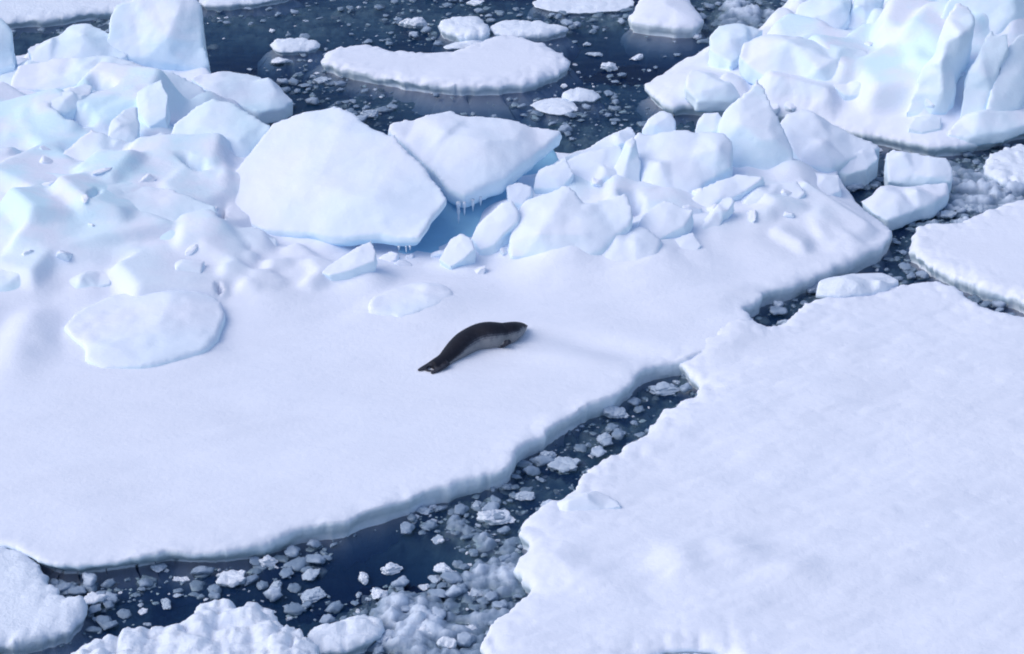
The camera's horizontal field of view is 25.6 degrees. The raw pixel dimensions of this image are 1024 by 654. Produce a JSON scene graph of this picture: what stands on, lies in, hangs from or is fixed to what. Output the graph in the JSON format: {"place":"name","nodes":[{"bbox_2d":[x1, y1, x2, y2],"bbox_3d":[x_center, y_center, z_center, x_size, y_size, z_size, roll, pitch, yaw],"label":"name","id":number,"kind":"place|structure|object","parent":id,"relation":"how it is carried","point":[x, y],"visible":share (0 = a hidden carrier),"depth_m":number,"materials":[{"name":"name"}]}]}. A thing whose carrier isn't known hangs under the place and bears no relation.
{"place":"outdoors","nodes":[
{"label":"outdoors","id":0,"kind":"place"},
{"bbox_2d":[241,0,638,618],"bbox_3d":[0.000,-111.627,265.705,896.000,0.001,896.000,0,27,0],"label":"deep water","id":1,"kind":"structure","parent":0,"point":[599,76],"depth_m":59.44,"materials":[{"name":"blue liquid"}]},
{"bbox_3d":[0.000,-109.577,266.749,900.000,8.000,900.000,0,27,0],"label":"sea water","id":2,"kind":"structure","parent":0,"visible":0},
{"bbox_2d":[0,546,106,653],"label":"ice floe","id":3,"kind":"object","parent":2,"relation":"on","point":[39,614],"visible":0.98,"depth_m":33.83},
{"bbox_2d":[0,0,130,39],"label":"ice floe","id":4,"kind":"object","parent":2,"relation":"on","point":[28,16],"visible":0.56,"depth_m":58.32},
{"bbox_2d":[150,563,167,572],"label":"ice chunk","id":5,"kind":"object","parent":2,"relation":"on","point":[157,568],"visible":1,"depth_m":35.36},
{"bbox_2d":[161,598,170,609],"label":"ice chunk","id":6,"kind":"object","parent":2,"relation":"on","point":[166,603],"visible":1,"depth_m":34.46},
{"bbox_2d":[71,598,319,653],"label":"ice floe","id":7,"kind":"object","parent":2,"relation":"on","point":[222,626],"visible":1,"depth_m":32.94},
{"bbox_2d":[198,0,303,18],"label":"ice floe","id":8,"kind":"object","parent":2,"relation":"on","point":[229,8],"visible":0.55,"depth_m":59.30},
{"bbox_2d":[259,555,277,566],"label":"ice chunk","id":9,"kind":"object","parent":2,"relation":"on","point":[267,561],"visible":1,"depth_m":35.47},
{"bbox_2d":[271,57,292,64],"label":"ice chunk","id":10,"kind":"object","parent":2,"relation":"on","point":[277,60],"visible":1,"depth_m":55.50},
{"bbox_2d":[257,38,323,85],"bbox_3d":[-5.497,-6.478,56.762,1.897,1.540,1.604,0,27,0],"label":"ice floe","id":11,"kind":"object","parent":2,"relation":"on","point":[290,48],"visible":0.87,"depth_m":56.20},
{"bbox_2d":[302,569,319,580],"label":"ice chunk","id":12,"kind":"object","parent":2,"relation":"on","point":[310,574],"visible":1,"depth_m":35.14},
{"bbox_2d":[300,587,326,603],"bbox_3d":[-3.065,4.136,34.705,0.420,0.130,0.323,-12,29,-23],"label":"ice chunk","id":13,"kind":"object","parent":2,"relation":"on","point":[314,595],"visible":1,"depth_m":34.65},
{"bbox_2d":[313,76,331,83],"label":"ice chunk","id":14,"kind":"object","parent":2,"relation":"on","point":[321,80],"visible":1,"depth_m":54.37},
{"bbox_2d":[307,614,384,653],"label":"ice floe","id":15,"kind":"object","parent":2,"relation":"on","point":[358,634],"visible":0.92,"depth_m":33.38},
{"bbox_2d":[358,572,368,584],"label":"ice chunk","id":16,"kind":"object","parent":2,"relation":"on","point":[363,578],"visible":1,"depth_m":35.02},
{"bbox_2d":[360,110,377,119],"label":"ice chunk","id":17,"kind":"object","parent":2,"relation":"on","point":[371,114],"visible":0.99,"depth_m":52.41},
{"bbox_2d":[371,587,388,599],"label":"ice chunk","id":18,"kind":"object","parent":2,"relation":"on","point":[377,593],"visible":1,"depth_m":34.62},
{"bbox_2d":[380,562,402,575],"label":"ice chunk","id":19,"kind":"object","parent":2,"relation":"on","point":[390,568],"visible":1,"depth_m":35.29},
{"bbox_2d":[399,17,426,28],"bbox_3d":[-2.546,-7.837,58.006,0.740,0.297,0.395,10,29,19],"label":"ice chunk","id":20,"kind":"object","parent":2,"relation":"on","point":[418,23],"visible":1,"depth_m":57.90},
{"bbox_2d":[415,505,431,514],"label":"ice chunk","id":21,"kind":"object","parent":2,"relation":"on","point":[422,509],"visible":1,"depth_m":36.87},
{"bbox_2d":[428,575,441,583],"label":"ice chunk","id":22,"kind":"object","parent":2,"relation":"on","point":[436,579],"visible":1,"depth_m":35.11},
{"bbox_2d":[303,34,583,122],"bbox_3d":[-1.709,-5.740,55.181,7.015,1.661,5.068,0,27,0],"label":"ice floe","id":23,"kind":"object","parent":2,"relation":"on","point":[497,71],"visible":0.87,"depth_m":54.38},
{"bbox_2d":[433,562,453,573],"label":"ice chunk","id":24,"kind":"object","parent":2,"relation":"on","point":[440,568],"visible":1,"depth_m":35.21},
{"bbox_2d":[0,53,891,607],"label":"ice floe","id":25,"kind":"object","parent":2,"relation":"on","point":[302,401],"visible":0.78,"depth_m":41.10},
{"bbox_2d":[0,18,17,74],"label":"ice block","id":26,"kind":"structure","parent":25,"relation":"on","point":[8,61],"depth_m":52.26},
{"bbox_2d":[0,269,51,291],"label":"ice slab","id":27,"kind":"structure","parent":25,"relation":"on","point":[10,280],"depth_m":42.91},
{"bbox_2d":[39,156,52,163],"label":"snow block","id":28,"kind":"object","parent":25,"relation":"on","point":[45,160],"depth_m":46.57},
{"bbox_2d":[56,250,72,260],"bbox_3d":[-8.667,-1.378,43.639,0.313,0.208,0.434,10,1,-6],"label":"snow block","id":29,"kind":"object","parent":25,"relation":"on","point":[64,255],"depth_m":43.51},
{"bbox_2d":[51,84,92,119],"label":"ice block","id":30,"kind":"structure","parent":25,"relation":"on","point":[65,104],"depth_m":48.84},
{"bbox_2d":[11,55,142,91],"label":"ice slab","id":31,"kind":"structure","parent":25,"relation":"on","point":[61,73],"depth_m":50.49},
{"bbox_2d":[28,24,127,61],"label":"ice block","id":32,"kind":"structure","parent":25,"relation":"on","point":[80,40],"depth_m":52.38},
{"bbox_2d":[69,271,110,288],"bbox_3d":[-8.256,-0.841,43.222,1.312,0.368,0.624,-9,28,-17],"label":"ice slab","id":33,"kind":"object","parent":25,"relation":"on","point":[84,279],"depth_m":43.12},
{"bbox_2d":[92,167,111,174],"bbox_3d":[-8.340,-3.154,45.787,0.452,0.120,0.259,-20,16,-36],"label":"snow block","id":34,"kind":"object","parent":25,"relation":"on","point":[99,171],"depth_m":45.71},
{"bbox_2d":[0,172,217,239],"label":"ice slab","id":35,"kind":"structure","parent":25,"relation":"on","point":[170,204],"depth_m":45.14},
{"bbox_2d":[63,130,165,160],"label":"ice slab","id":36,"kind":"structure","parent":25,"relation":"on","point":[87,146],"depth_m":47.17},
{"bbox_2d":[108,107,139,141],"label":"ice block","id":37,"kind":"structure","parent":25,"relation":"on","point":[124,125],"depth_m":47.57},
{"bbox_2d":[64,290,225,368],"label":"ice slab","id":38,"kind":"structure","parent":25,"relation":"on","point":[126,331],"depth_m":41.58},
{"bbox_2d":[138,174,155,182],"bbox_3d":[-7.498,-2.949,45.860,0.521,0.170,0.253,-37,67,-18],"label":"snow block","id":39,"kind":"object","parent":25,"relation":"on","point":[148,178],"depth_m":45.84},
{"bbox_2d":[137,80,170,127],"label":"ice block","id":40,"kind":"structure","parent":25,"relation":"on","point":[153,107],"depth_m":48.63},
{"bbox_2d":[107,0,210,72],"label":"ice block","id":41,"kind":"structure","parent":25,"relation":"on","point":[165,34],"depth_m":52.30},
{"bbox_2d":[143,66,204,98],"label":"ice block","id":42,"kind":"structure","parent":25,"relation":"on","point":[187,89],"depth_m":50.68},
{"bbox_2d":[174,259,204,272],"bbox_3d":[-6.521,-0.993,43.385,1.154,0.411,0.890,0,27,0],"label":"ice slab","id":43,"kind":"object","parent":25,"relation":"on","point":[197,266],"depth_m":43.38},
{"bbox_2d":[185,244,197,255],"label":"snow block","id":44,"kind":"object","parent":25,"relation":"on","point":[191,250],"depth_m":43.86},
{"bbox_2d":[171,99,269,156],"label":"ice slab","id":45,"kind":"structure","parent":25,"relation":"on","point":[242,132],"depth_m":47.62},
{"bbox_2d":[192,71,292,123],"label":"ice slab","id":46,"kind":"structure","parent":25,"relation":"on","point":[266,100],"depth_m":51.60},
{"bbox_2d":[235,106,446,245],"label":"ice slab","id":47,"kind":"structure","parent":25,"relation":"on","point":[336,176],"depth_m":45.51,"materials":[{"name":"ice"}]},
{"bbox_2d":[322,241,377,280],"bbox_3d":[-3.151,-1.196,43.665,1.137,0.642,0.548,-11,29,-21],"label":"ice slab","id":48,"kind":"object","parent":25,"relation":"on","point":[359,260],"depth_m":43.54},
{"bbox_2d":[379,251,399,261],"bbox_3d":[-2.419,-1.319,44.618,0.410,0.229,0.328,-18,51,3],"label":"snow block","id":49,"kind":"object","parent":25,"relation":"on","point":[391,256],"depth_m":44.54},
{"bbox_2d":[394,259,411,266],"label":"snow block","id":50,"kind":"object","parent":25,"relation":"on","point":[402,262],"depth_m":44.34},
{"bbox_2d":[369,282,453,316],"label":"ice slab","id":51,"kind":"structure","parent":25,"relation":"on","point":[411,298],"depth_m":42.78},
{"bbox_2d":[431,250,443,256],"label":"snow block","id":52,"kind":"object","parent":25,"relation":"on","point":[439,253],"depth_m":44.67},
{"bbox_2d":[439,234,475,269],"bbox_3d":[-1.041,-1.354,44.346,0.572,0.814,0.663,20,33,34],"label":"ice block","id":53,"kind":"object","parent":25,"relation":"on","point":[459,250],"depth_m":44.22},
{"bbox_2d":[418,322,527,373],"bbox_3d":[-0.686,0.267,41.177,2.538,0.508,0.770,-16,31,-29],"label":"seal","id":54,"kind":"object","parent":25,"relation":"on","point":[473,338],"visible":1,"depth_m":41.10,"materials":[{"name":"fur"}]},
{"bbox_2d":[398,150,558,253],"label":"ice block","id":55,"kind":"structure","parent":25,"relation":"on","point":[445,227],"depth_m":45.89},
{"bbox_2d":[388,111,561,207],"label":"ice slab","id":56,"kind":"structure","parent":55,"relation":"on","point":[461,159],"depth_m":46.42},
{"bbox_2d":[474,266,485,273],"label":"snow block","id":57,"kind":"object","parent":25,"relation":"on","point":[480,270],"depth_m":44.04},
{"bbox_2d":[471,201,519,254],"bbox_3d":[-0.310,-1.865,44.794,1.024,1.136,0.607,-17,31,-29],"label":"ice block","id":58,"kind":"object","parent":25,"relation":"on","point":[494,229],"depth_m":44.60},
{"bbox_2d":[506,183,532,209],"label":"ice block","id":59,"kind":"structure","parent":25,"relation":"on","point":[519,194],"depth_m":46.02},
{"bbox_2d":[534,156,573,193],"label":"ice block","id":60,"kind":"structure","parent":25,"relation":"on","point":[553,177],"depth_m":46.39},
{"bbox_2d":[508,186,632,258],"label":"ice block","id":61,"kind":"structure","parent":25,"relation":"on","point":[563,216],"depth_m":44.46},
{"bbox_2d":[567,146,621,182],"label":"ice block","id":62,"kind":"structure","parent":25,"relation":"on","point":[596,164],"depth_m":46.74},
{"bbox_2d":[591,178,602,186],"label":"snow block","id":63,"kind":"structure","parent":25,"relation":"on","point":[597,182],"depth_m":46.43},
{"bbox_2d":[582,127,634,151],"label":"ice block","id":64,"kind":"structure","parent":25,"relation":"on","point":[620,138],"depth_m":47.64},
{"bbox_2d":[614,137,640,180],"bbox_3d":[2.342,-3.156,46.730,0.683,1.443,0.734,0,27,0],"label":"ice fin","id":65,"kind":"object","parent":25,"relation":"on","point":[628,165],"visible":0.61,"depth_m":46.58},
{"bbox_2d":[602,227,661,260],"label":"ice block","id":66,"kind":"structure","parent":25,"relation":"on","point":[635,243],"depth_m":44.28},
{"bbox_2d":[642,111,675,134],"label":"ice block","id":67,"kind":"structure","parent":25,"relation":"on","point":[660,121],"depth_m":47.84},
{"bbox_2d":[638,201,693,239],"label":"ice block","id":68,"kind":"structure","parent":25,"relation":"on","point":[663,220],"depth_m":44.90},
{"bbox_2d":[634,130,732,192],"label":"ice block","id":69,"kind":"structure","parent":25,"relation":"on","point":[687,161],"depth_m":46.63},
{"bbox_2d":[674,233,700,249],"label":"ice block","id":70,"kind":"structure","parent":25,"relation":"on","point":[689,241],"depth_m":44.68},
{"bbox_2d":[683,205,701,213],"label":"snow block","id":71,"kind":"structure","parent":25,"relation":"on","point":[696,210],"depth_m":45.64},
{"bbox_2d":[695,113,720,132],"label":"ice block","id":72,"kind":"structure","parent":25,"relation":"on","point":[707,122],"depth_m":47.87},
{"bbox_2d":[702,197,734,228],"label":"ice block","id":73,"kind":"structure","parent":25,"relation":"on","point":[720,212],"depth_m":45.34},
{"bbox_2d":[692,174,764,206],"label":"ice slab","id":74,"kind":"structure","parent":25,"relation":"on","point":[736,187],"depth_m":46.17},
{"bbox_2d":[747,210,756,222],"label":"snow block","id":75,"kind":"object","parent":25,"relation":"on","point":[751,215],"depth_m":45.50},
{"bbox_2d":[718,79,792,169],"bbox_3d":[5.143,-4.024,47.584,1.639,2.178,1.222,0,27,0],"label":"ice fin","id":76,"kind":"object","parent":25,"relation":"on","point":[750,127],"visible":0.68,"depth_m":47.33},
{"bbox_2d":[741,181,804,203],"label":"ice block","id":77,"kind":"structure","parent":25,"relation":"on","point":[756,195],"depth_m":46.26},
{"bbox_2d":[815,172,840,196],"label":"ice block","id":78,"kind":"structure","parent":25,"relation":"on","point":[828,184],"depth_m":47.15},
{"bbox_2d":[780,110,879,172],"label":"ice block","id":79,"kind":"structure","parent":25,"relation":"on","point":[819,143],"depth_m":48.68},
{"bbox_2d":[838,148,877,186],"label":"ice block","id":80,"kind":"structure","parent":25,"relation":"on","point":[862,168],"depth_m":48.61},
{"bbox_2d":[436,636,456,648],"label":"ice chunk","id":81,"kind":"object","parent":2,"relation":"on","point":[446,641],"visible":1,"depth_m":33.40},
{"bbox_2d":[431,16,489,52],"bbox_3d":[-1.197,-7.032,57.684,1.781,1.690,1.915,0,27,0],"label":"ice floe","id":82,"kind":"object","parent":2,"relation":"on","point":[459,29],"visible":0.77,"depth_m":57.10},
{"bbox_2d":[443,37,492,51],"bbox_3d":[-1.005,-6.618,57.147,1.895,1.440,0.840,-11,29,-20],"label":"ice floe","id":83,"kind":"object","parent":2,"relation":"on","point":[454,46],"visible":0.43,"depth_m":56.58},
{"bbox_2d":[466,0,483,5],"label":"ice chunk","id":84,"kind":"object","parent":2,"relation":"on","point":[475,2],"visible":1,"depth_m":59.51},
{"bbox_2d":[469,587,482,596],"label":"ice chunk","id":85,"kind":"object","parent":2,"relation":"on","point":[474,592],"visible":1,"depth_m":34.74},
{"bbox_2d":[476,509,515,524],"bbox_3d":[-0.263,3.086,36.681,0.625,0.224,0.378,-7,28,-14],"label":"ice chunk","id":86,"kind":"object","parent":2,"relation":"on","point":[486,517],"visible":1,"depth_m":36.61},
{"bbox_2d":[11,0,1023,653],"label":"brash slush","id":87,"kind":"object","parent":2,"relation":"on","point":[417,554],"visible":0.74,"depth_m":39.97,"materials":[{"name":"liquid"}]},
{"bbox_2d":[84,591,108,604],"bbox_3d":[-6.349,4.174,34.533,0.425,0.243,0.319,-23,35,-37],"label":"ice chunk","id":88,"kind":"object","parent":87,"relation":"on","point":[92,598],"visible":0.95,"depth_m":34.43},
{"bbox_2d":[215,570,245,587],"bbox_3d":[-4.370,3.920,35.041,0.487,0.173,0.417,-4,27,-8],"label":"ice chunk","id":89,"kind":"object","parent":87,"relation":"on","point":[231,578],"visible":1,"depth_m":34.96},
{"bbox_2d":[539,450,556,456],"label":"ice chunk","id":90,"kind":"object","parent":87,"relation":"on","point":[547,453],"visible":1,"depth_m":38.43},
{"bbox_2d":[515,491,534,500],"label":"ice chunk","id":91,"kind":"object","parent":2,"relation":"on","point":[523,495],"visible":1,"depth_m":37.28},
{"bbox_2d":[490,20,578,61],"bbox_3d":[0.492,-6.994,57.700,2.531,1.608,1.662,0,27,0],"label":"ice floe","id":92,"kind":"object","parent":2,"relation":"on","point":[539,31],"visible":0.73,"depth_m":57.19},
{"bbox_2d":[522,98,581,128],"bbox_3d":[1.031,-4.638,53.284,1.412,1.419,1.604,20,33,34],"label":"ice floe","id":93,"kind":"object","parent":2,"relation":"on","point":[554,109],"visible":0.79,"depth_m":52.75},
{"bbox_2d":[547,456,580,472],"bbox_3d":[0.874,2.334,38.181,0.549,0.141,0.470,5,27,10],"label":"ice chunk","id":94,"kind":"object","parent":2,"relation":"on","point":[562,464],"visible":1,"depth_m":38.11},
{"bbox_2d":[527,0,634,22],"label":"ice floe","id":95,"kind":"object","parent":2,"relation":"on","point":[577,8],"visible":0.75,"depth_m":59.25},
{"bbox_2d":[562,87,607,119],"bbox_3d":[1.636,-4.948,53.788,1.372,1.513,1.334,0,27,0],"label":"ice floe","id":96,"kind":"object","parent":2,"relation":"on","point":[578,96],"visible":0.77,"depth_m":53.27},
{"bbox_2d":[586,52,602,56],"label":"ice chunk","id":97,"kind":"object","parent":2,"relation":"on","point":[596,54],"visible":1,"depth_m":56.09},
{"bbox_2d":[596,432,612,443],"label":"ice chunk","id":98,"kind":"object","parent":2,"relation":"on","point":[599,438],"visible":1,"depth_m":39.03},
{"bbox_2d":[600,62,617,71],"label":"ice chunk","id":99,"kind":"object","parent":2,"relation":"on","point":[609,66],"visible":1,"depth_m":55.15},
{"bbox_2d":[602,406,628,418],"bbox_3d":[1.806,1.497,39.803,0.519,0.221,0.314,-2,27,-5],"label":"ice chunk","id":100,"kind":"object","parent":2,"relation":"on","point":[614,412],"visible":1,"depth_m":39.74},
{"bbox_2d":[620,0,705,83],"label":"ice floe","id":101,"kind":"object","parent":2,"relation":"on","point":[663,25],"visible":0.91,"depth_m":57.41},
{"bbox_2d":[649,381,679,395],"bbox_3d":[2.747,1.095,40.587,0.568,0.159,0.373,-8,28,-16],"label":"ice chunk","id":102,"kind":"object","parent":2,"relation":"on","point":[663,388],"visible":1,"depth_m":40.50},
{"bbox_2d":[480,281,1023,653],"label":"ice floe","id":103,"kind":"object","parent":2,"relation":"on","point":[829,475],"visible":1,"depth_m":36.39,"materials":[{"name":"snow"}]},
{"bbox_2d":[557,491,620,510],"bbox_3d":[1.147,2.840,36.530,1.154,0.258,0.505,-5,27,-10],"label":"ice plate","id":104,"kind":"object","parent":103,"relation":"on","point":[592,500],"visible":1,"depth_m":36.41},
{"bbox_2d":[816,273,898,298],"bbox_3d":[6.669,-0.839,43.733,1.786,0.370,0.802,-12,29,-22],"label":"ice plate","id":105,"kind":"object","parent":103,"relation":"on","point":[856,285],"visible":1,"depth_m":43.52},
{"bbox_2d":[636,0,1023,210],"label":"ice floe","id":106,"kind":"object","parent":2,"relation":"on","point":[902,36],"visible":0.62,"depth_m":51.91,"materials":[{"name":"ice"}]},
{"bbox_2d":[685,70,750,112],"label":"ice block","id":107,"kind":"structure","parent":106,"relation":"on","point":[707,92],"depth_m":52.05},
{"bbox_2d":[708,23,762,69],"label":"ice block","id":108,"kind":"structure","parent":106,"relation":"on","point":[727,42],"depth_m":53.77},
{"bbox_2d":[784,102,795,111],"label":"snow block","id":109,"kind":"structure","parent":106,"relation":"on","point":[789,107],"depth_m":51.62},
{"bbox_2d":[739,34,868,84],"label":"ice slab","id":110,"kind":"structure","parent":106,"relation":"on","point":[760,56],"depth_m":52.33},
{"bbox_2d":[795,0,851,29],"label":"ice slab","id":111,"kind":"structure","parent":106,"relation":"on","point":[834,13],"depth_m":55.05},
{"bbox_2d":[834,81,860,99],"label":"ice slab","id":112,"kind":"structure","parent":106,"relation":"on","point":[850,90],"depth_m":51.70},
{"bbox_2d":[848,0,883,28],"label":"ice block","id":113,"kind":"structure","parent":106,"relation":"on","point":[861,10],"depth_m":55.21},
{"bbox_2d":[908,114,941,133],"bbox_3d":[9.267,-4.470,50.631,0.772,0.521,0.523,0,27,0],"label":"ice block","id":114,"kind":"object","parent":106,"relation":"on","point":[928,123],"depth_m":50.48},
{"bbox_2d":[906,3,974,116],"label":"ice pillar","id":115,"kind":"structure","parent":106,"relation":"on","point":[944,67],"depth_m":50.73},
{"bbox_2d":[941,0,1023,33],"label":"ice pillar","id":116,"kind":"structure","parent":106,"relation":"on","point":[1001,14],"depth_m":52.31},
{"bbox_2d":[960,31,1008,117],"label":"ice pillar","id":117,"kind":"structure","parent":106,"relation":"on","point":[984,70],"depth_m":50.72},
{"bbox_2d":[947,108,1023,145],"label":"ice block","id":118,"kind":"object","parent":106,"relation":"on","point":[981,127],"depth_m":50.42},
{"bbox_2d":[986,33,1023,110],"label":"ice pillar","id":119,"kind":"structure","parent":106,"relation":"on","point":[1007,92],"depth_m":50.80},
{"bbox_2d":[861,183,948,230],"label":"ice slab","id":120,"kind":"structure","parent":2,"relation":"on","point":[892,207],"depth_m":47.06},
{"bbox_2d":[884,150,951,192],"bbox_3d":[8.699,-3.189,48.286,1.453,1.099,0.640,4,27,7],"label":"ice block","id":121,"kind":"object","parent":2,"relation":"on","point":[904,169],"depth_m":48.09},
{"bbox_2d":[940,210,956,218],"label":"ice chunk","id":122,"kind":"object","parent":2,"relation":"on","point":[946,214],"visible":1,"depth_m":47.34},
{"bbox_2d":[901,200,1023,316],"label":"ice floe","id":123,"kind":"object","parent":2,"relation":"on","point":[981,256],"visible":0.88,"depth_m":45.01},
{"bbox_2d":[962,204,986,215],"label":"ice chunk","id":124,"kind":"object","parent":2,"relation":"on","point":[974,209],"visible":0.84,"depth_m":47.49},
{"bbox_2d":[983,144,1023,187],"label":"ice floe","id":125,"kind":"object","parent":2,"relation":"on","point":[1001,168],"visible":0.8,"depth_m":49.07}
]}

